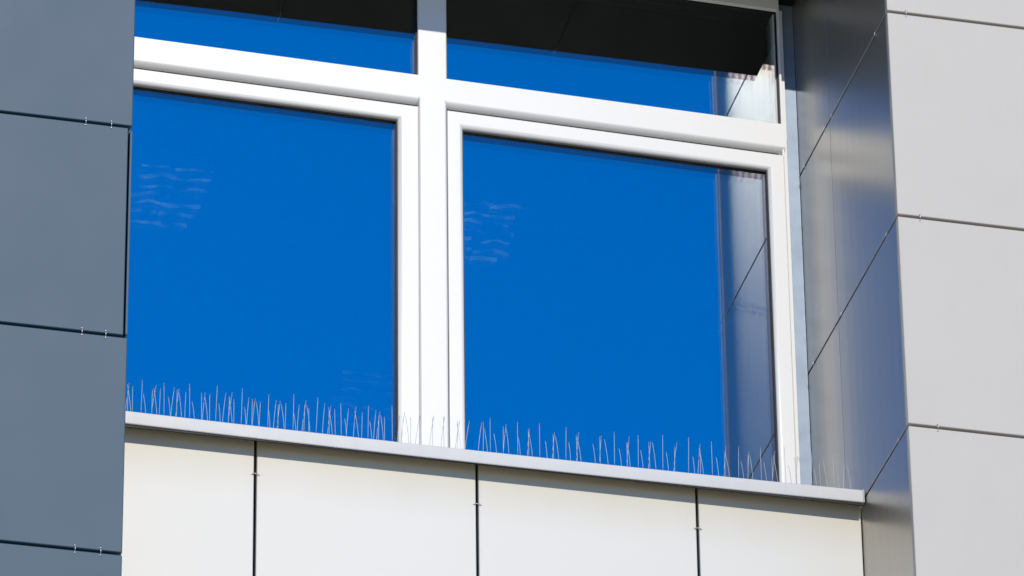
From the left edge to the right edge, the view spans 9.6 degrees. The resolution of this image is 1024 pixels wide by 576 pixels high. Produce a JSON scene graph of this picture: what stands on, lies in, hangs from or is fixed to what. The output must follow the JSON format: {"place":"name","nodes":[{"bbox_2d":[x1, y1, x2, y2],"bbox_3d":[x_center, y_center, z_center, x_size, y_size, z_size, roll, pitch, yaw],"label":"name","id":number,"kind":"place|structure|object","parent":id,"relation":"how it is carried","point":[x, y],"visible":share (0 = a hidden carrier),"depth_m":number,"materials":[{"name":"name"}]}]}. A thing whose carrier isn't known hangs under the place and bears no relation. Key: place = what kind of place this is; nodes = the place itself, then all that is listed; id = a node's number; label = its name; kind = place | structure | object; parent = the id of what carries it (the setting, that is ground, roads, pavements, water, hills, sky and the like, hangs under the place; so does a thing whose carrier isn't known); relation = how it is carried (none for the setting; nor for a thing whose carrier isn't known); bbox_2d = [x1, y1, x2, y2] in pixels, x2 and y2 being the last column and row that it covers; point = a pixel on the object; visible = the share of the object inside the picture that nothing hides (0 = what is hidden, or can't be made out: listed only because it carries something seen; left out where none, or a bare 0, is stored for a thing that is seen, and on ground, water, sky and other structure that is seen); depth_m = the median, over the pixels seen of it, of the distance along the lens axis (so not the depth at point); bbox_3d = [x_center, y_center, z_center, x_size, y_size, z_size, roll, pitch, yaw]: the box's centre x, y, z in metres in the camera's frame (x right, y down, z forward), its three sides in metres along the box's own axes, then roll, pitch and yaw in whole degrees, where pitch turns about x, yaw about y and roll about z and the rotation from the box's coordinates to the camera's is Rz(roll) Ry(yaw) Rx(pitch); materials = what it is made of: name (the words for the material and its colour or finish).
{"place":"outdoors","nodes":[
{"label":"outdoors","id":0,"kind":"place"},
{"label":"ground","id":1,"kind":"structure","parent":0,"visible":0},
{"bbox_2d":[0,0,134,575],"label":"clad pier","id":2,"kind":"structure","parent":1,"relation":"on","point":[66,89],"depth_m":22.69,"materials":[{"name":"metal"}]},
{"bbox_2d":[778,0,794,5],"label":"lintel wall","id":3,"kind":"structure","parent":2,"relation":"attached to","point":[786,2],"depth_m":25.68,"materials":[{"name":"black"}]},
{"bbox_2d":[121,424,862,575],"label":"spandrel wall","id":4,"kind":"structure","parent":1,"relation":"on","point":[197,505],"depth_m":23.31,"materials":[{"name":"metal"}]},
{"bbox_2d":[126,0,810,484],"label":"window","id":5,"kind":"structure","parent":4,"relation":"attached to","point":[544,220],"depth_m":24.75,"materials":[{"name":"blue glass"}]},
{"bbox_2d":[125,411,864,509],"bbox_3d":[-0.175,0.784,23.737,3.021,0.151,0.689,6,-31,-12],"label":"window sill","id":6,"kind":"structure","parent":4,"relation":"on","point":[474,457],"depth_m":23.43,"materials":[{"name":"metal"}]},
{"bbox_2d":[126,380,185,417],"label":"bird spike strip","id":7,"kind":"object","parent":6,"relation":"on","point":[153,400],"visible":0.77,"depth_m":23.25,"materials":[{"name":"silver metal"}]},
{"bbox_2d":[189,384,260,425],"bbox_3d":[-1.104,0.459,23.318,0.291,0.168,0.044,6,-31,-12],"label":"bird spike strip","id":8,"kind":"object","parent":6,"relation":"on","point":[223,409],"visible":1,"depth_m":23.30,"materials":[{"name":"silver metal"}]},
{"bbox_2d":[267,397,334,433],"bbox_3d":[-0.817,0.492,23.378,0.291,0.169,0.042,6,-31,-12],"label":"bird spike strip","id":9,"kind":"object","parent":6,"relation":"on","point":[298,414],"visible":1,"depth_m":23.37,"materials":[{"name":"silver metal"}]},
{"bbox_2d":[340,403,410,441],"bbox_3d":[-0.530,0.526,23.438,0.291,0.168,0.041,6,-31,-12],"label":"bird spike strip","id":10,"kind":"object","parent":6,"relation":"on","point":[378,426],"visible":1,"depth_m":23.43,"materials":[{"name":"silver metal"}]},
{"bbox_2d":[415,415,487,451],"bbox_3d":[-0.239,0.561,23.497,0.298,0.163,0.028,6,-31,-12],"label":"bird spike strip","id":11,"kind":"object","parent":6,"relation":"on","point":[457,433],"visible":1,"depth_m":23.50,"materials":[{"name":"silver metal"}]},
{"bbox_2d":[490,422,558,458],"bbox_3d":[0.044,0.595,23.559,0.291,0.162,0.042,6,-31,-12],"label":"bird spike strip","id":12,"kind":"object","parent":6,"relation":"on","point":[528,442],"visible":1,"depth_m":23.55,"materials":[{"name":"silver metal"}]},
{"bbox_2d":[568,432,629,466],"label":"bird spike strip","id":13,"kind":"object","parent":6,"relation":"on","point":[577,443],"visible":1,"depth_m":23.61,"materials":[{"name":"silver metal"}]},
{"bbox_2d":[638,435,703,473],"bbox_3d":[0.617,0.656,23.684,0.291,0.169,0.044,6,-31,-12],"label":"bird spike strip","id":14,"kind":"object","parent":6,"relation":"on","point":[674,457],"visible":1,"depth_m":23.68,"materials":[{"name":"silver metal"}]},
{"bbox_2d":[711,441,777,481],"bbox_3d":[0.904,0.686,23.746,0.291,0.169,0.040,6,-31,-12],"label":"bird spike strip","id":15,"kind":"object","parent":6,"relation":"on","point":[741,464],"visible":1,"depth_m":23.74,"materials":[{"name":"silver metal"}]},
{"bbox_2d":[784,449,850,488],"bbox_3d":[1.191,0.718,23.809,0.291,0.167,0.040,6,-31,-12],"label":"bird spike strip","id":16,"kind":"object","parent":6,"relation":"on","point":[814,471],"visible":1,"depth_m":23.80,"materials":[{"name":"silver metal"}]},
{"bbox_2d":[792,0,1023,575],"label":"clad pier","id":17,"kind":"structure","parent":1,"relation":"on","point":[910,121],"depth_m":23.90,"materials":[{"name":"metal"}]}
]}

